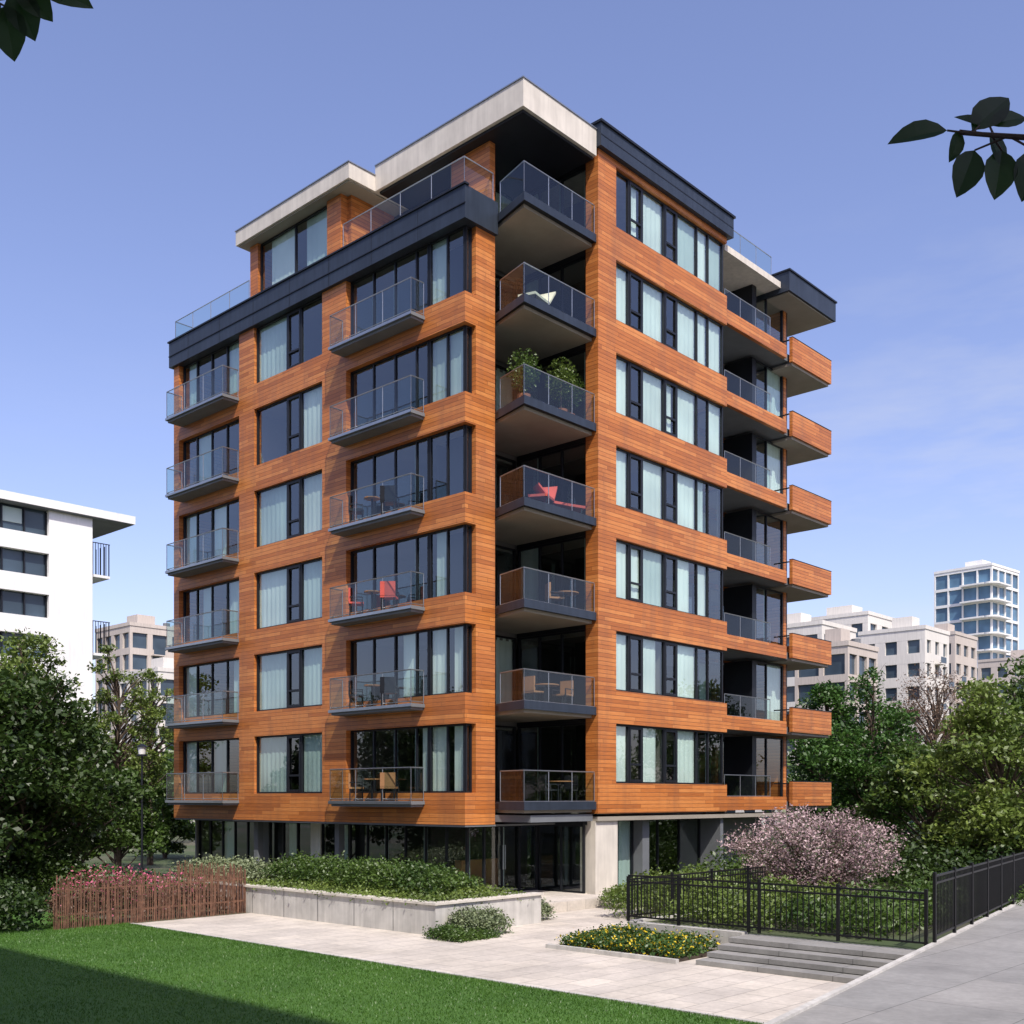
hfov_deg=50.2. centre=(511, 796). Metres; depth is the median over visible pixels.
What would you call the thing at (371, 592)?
patio table
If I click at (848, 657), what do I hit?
distant apartment block
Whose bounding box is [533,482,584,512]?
lounge chair
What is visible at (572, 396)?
potted shrub
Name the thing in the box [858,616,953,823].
distant apartment block
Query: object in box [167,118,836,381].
fascia
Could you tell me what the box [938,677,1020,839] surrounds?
broadleaf tree
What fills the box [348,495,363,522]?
patio chair
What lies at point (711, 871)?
iron fence
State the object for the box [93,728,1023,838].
distant trees
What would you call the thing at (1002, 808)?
broadleaf tree
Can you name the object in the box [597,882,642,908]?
round shrub
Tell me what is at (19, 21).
overhanging tree
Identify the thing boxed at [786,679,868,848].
broadleaf tree
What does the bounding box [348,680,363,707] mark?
patio chair
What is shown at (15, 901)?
hedge
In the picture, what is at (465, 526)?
window frames
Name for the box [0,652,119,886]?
broadleaf tree
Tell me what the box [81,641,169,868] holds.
young tree
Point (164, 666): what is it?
distant apartment block
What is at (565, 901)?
entrance steps
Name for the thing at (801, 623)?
distant apartment block
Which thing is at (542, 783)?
patio chair
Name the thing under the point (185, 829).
broadleaf tree
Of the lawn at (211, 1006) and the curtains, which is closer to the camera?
the lawn at (211, 1006)
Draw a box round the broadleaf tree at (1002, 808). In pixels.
[894,674,1023,864]
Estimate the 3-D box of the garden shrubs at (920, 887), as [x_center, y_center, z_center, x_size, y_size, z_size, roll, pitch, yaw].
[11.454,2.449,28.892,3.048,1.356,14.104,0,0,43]
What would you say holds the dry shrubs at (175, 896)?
on the lawn at (211, 1006)
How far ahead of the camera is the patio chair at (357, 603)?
36.61 m
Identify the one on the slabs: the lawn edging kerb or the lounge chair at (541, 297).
the lounge chair at (541, 297)
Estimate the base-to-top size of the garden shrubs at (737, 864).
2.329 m
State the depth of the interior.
39.66 m
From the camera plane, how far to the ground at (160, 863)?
57.30 m
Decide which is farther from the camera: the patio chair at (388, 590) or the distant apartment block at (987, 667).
the distant apartment block at (987, 667)
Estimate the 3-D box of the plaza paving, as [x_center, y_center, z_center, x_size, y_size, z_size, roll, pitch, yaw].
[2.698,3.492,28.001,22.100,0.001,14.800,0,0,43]
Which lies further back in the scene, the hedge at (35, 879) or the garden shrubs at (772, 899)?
the hedge at (35, 879)
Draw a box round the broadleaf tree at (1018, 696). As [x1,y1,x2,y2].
[978,653,1023,825]
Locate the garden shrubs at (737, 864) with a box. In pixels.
[669,827,927,890]
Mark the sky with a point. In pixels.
(137, 137)
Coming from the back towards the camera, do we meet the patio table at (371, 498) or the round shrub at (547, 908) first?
the patio table at (371, 498)
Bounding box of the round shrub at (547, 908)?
[541,897,556,920]
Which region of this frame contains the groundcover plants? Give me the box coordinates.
[242,872,529,906]
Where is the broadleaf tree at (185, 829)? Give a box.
[128,768,194,858]
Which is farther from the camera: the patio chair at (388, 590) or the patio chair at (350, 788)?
the patio chair at (350, 788)
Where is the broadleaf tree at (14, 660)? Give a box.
[0,626,113,741]
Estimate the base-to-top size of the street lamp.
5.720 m
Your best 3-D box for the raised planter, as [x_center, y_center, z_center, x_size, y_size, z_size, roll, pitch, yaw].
[-5.304,3.080,33.223,13.060,0.840,4.110,0,0,43]
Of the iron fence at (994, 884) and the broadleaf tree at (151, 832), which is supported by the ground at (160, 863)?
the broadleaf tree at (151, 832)
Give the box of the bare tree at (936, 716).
[863,660,984,815]
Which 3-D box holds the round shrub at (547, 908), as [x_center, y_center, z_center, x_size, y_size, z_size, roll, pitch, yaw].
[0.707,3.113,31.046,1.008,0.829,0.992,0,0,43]
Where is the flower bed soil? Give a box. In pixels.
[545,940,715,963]
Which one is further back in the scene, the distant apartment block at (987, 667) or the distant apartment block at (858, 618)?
the distant apartment block at (987, 667)
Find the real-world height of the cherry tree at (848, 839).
3.147 m
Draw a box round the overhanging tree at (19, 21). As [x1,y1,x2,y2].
[0,0,93,61]
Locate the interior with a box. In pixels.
[195,200,676,888]
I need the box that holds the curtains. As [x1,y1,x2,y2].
[187,184,779,884]
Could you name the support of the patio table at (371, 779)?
on the slabs
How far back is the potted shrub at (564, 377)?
35.47 m
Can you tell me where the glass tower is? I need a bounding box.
[934,560,1019,716]
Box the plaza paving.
[137,906,846,1021]
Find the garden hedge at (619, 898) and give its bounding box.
[597,864,770,918]
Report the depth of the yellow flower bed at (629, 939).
24.32 m
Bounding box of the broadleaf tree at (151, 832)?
[79,765,170,874]
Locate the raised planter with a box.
[164,875,543,934]
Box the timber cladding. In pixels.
[174,141,830,863]
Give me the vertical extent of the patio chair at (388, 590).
0.920 m
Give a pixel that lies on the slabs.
(519, 119)
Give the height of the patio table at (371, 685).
0.735 m
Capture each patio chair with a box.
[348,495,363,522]
[348,588,363,615]
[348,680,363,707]
[348,773,363,800]
[379,485,398,513]
[379,581,398,609]
[379,677,398,704]
[379,772,398,800]
[523,676,544,701]
[538,775,558,800]
[545,582,563,605]
[552,680,573,703]
[557,775,577,800]
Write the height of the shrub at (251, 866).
1.085 m
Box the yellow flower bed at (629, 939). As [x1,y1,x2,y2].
[554,921,722,958]
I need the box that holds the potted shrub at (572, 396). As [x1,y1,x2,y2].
[553,368,585,414]
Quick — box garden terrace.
[628,877,1018,949]
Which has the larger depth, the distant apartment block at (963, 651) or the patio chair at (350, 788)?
the distant apartment block at (963, 651)
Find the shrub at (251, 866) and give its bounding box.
[168,852,301,884]
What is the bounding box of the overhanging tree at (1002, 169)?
[888,97,1023,201]
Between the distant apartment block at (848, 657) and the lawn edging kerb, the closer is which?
the lawn edging kerb
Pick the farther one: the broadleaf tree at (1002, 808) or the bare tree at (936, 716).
the bare tree at (936, 716)
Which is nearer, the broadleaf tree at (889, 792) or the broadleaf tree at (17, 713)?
the broadleaf tree at (17, 713)
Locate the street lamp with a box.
[136,744,147,871]
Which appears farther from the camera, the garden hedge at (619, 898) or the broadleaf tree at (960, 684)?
the broadleaf tree at (960, 684)
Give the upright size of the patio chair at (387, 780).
0.920 m
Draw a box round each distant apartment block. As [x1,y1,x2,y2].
[95,614,173,740]
[119,657,173,772]
[725,613,856,824]
[795,628,878,829]
[811,605,892,637]
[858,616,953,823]
[934,623,977,741]
[978,650,1023,765]
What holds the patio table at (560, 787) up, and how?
on the slabs
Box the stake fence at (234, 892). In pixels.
[53,860,245,929]
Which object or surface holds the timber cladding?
on the ground at (160, 863)
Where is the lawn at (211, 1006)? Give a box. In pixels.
[0,911,749,1023]
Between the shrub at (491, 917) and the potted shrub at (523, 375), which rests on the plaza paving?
the shrub at (491, 917)
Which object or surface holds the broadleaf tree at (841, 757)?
on the ground at (160, 863)
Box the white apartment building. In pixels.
[0,490,134,830]
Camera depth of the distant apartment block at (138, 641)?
152.47 m
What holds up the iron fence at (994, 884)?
on the raised walkway
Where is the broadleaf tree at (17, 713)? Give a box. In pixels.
[0,669,90,862]
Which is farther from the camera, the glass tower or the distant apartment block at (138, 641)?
the glass tower
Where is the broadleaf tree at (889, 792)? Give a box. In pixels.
[853,737,1010,852]
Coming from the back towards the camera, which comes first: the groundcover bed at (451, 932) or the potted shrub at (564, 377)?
the potted shrub at (564, 377)
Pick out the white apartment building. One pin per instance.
(48, 578)
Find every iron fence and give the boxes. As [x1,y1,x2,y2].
[627,865,764,920]
[628,874,927,945]
[933,850,1023,942]
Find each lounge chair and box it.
[518,291,555,304]
[528,486,556,504]
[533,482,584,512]
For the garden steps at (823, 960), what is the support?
on the ground at (160, 863)
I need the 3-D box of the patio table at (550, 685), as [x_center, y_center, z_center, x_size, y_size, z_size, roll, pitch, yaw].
[1.107,-3.252,35.334,0.830,0.735,0.830,0,0,43]
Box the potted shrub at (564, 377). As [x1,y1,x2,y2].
[544,357,578,410]
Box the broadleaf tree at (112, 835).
[26,722,149,878]
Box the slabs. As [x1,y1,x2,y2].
[165,75,832,894]
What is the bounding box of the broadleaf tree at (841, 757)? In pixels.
[798,663,932,847]
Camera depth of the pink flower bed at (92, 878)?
33.63 m
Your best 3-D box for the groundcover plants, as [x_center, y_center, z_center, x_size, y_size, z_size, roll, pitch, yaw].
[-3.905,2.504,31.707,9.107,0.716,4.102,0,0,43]
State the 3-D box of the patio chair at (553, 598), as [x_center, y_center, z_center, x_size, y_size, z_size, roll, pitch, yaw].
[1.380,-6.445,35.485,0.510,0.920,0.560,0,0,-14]
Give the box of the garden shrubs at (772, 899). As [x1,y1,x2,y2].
[656,872,855,931]
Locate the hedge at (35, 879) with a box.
[0,850,124,905]
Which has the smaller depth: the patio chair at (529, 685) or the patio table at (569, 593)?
the patio chair at (529, 685)
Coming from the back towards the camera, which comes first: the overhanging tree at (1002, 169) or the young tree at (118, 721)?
the young tree at (118, 721)
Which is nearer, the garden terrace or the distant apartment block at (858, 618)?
the garden terrace
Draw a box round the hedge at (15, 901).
[0,871,54,930]
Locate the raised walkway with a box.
[764,899,1023,1023]
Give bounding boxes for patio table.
[364,496,379,518]
[364,590,379,612]
[364,684,379,706]
[364,778,379,800]
[535,683,558,701]
[549,781,572,800]
[553,590,578,605]
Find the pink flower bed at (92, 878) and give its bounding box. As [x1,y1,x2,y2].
[46,863,209,916]
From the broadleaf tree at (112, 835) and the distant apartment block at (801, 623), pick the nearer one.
the broadleaf tree at (112, 835)
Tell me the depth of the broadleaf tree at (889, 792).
44.86 m
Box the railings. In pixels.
[166,156,831,869]
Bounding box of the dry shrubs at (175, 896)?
[40,878,235,928]
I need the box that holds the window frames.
[183,166,786,893]
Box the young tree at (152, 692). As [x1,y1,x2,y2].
[120,668,173,864]
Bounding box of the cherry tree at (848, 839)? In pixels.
[717,802,908,891]
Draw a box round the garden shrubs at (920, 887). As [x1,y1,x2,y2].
[771,869,1023,941]
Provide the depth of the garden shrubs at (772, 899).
26.29 m
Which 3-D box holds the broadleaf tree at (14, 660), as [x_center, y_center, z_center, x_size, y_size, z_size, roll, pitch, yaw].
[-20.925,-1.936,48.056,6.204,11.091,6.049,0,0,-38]
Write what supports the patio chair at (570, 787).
on the slabs
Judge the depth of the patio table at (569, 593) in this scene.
35.99 m
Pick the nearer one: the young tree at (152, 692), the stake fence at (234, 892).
the stake fence at (234, 892)
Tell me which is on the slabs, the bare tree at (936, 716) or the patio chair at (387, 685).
the patio chair at (387, 685)
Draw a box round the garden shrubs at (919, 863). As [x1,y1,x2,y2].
[841,819,1023,889]
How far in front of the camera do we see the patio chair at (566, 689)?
35.83 m
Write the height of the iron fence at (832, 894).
1.180 m
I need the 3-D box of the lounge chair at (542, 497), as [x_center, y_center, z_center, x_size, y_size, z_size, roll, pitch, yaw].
[0.995,-9.600,34.953,0.600,1.030,1.600,0,0,14]
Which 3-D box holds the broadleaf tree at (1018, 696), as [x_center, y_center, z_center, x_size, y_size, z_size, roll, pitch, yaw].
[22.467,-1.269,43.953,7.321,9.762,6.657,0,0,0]
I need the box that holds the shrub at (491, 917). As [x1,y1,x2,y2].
[445,903,514,934]
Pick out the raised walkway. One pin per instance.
(971, 974)
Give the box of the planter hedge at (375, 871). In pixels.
[257,850,487,900]
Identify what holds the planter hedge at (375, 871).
on the raised planter
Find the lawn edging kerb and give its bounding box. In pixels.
[130,923,765,1023]
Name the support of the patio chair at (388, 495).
on the slabs
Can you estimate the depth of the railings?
36.55 m
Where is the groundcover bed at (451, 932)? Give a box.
[422,921,502,942]
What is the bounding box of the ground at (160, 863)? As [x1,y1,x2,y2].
[4,825,1010,982]
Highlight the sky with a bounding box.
[0,0,1023,717]
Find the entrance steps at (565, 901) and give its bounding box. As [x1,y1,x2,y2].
[514,890,611,912]
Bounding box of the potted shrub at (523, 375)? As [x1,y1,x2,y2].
[506,348,541,397]
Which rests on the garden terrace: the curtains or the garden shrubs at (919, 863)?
the garden shrubs at (919, 863)
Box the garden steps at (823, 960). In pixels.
[696,934,914,982]
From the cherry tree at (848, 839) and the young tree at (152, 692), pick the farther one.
the young tree at (152, 692)

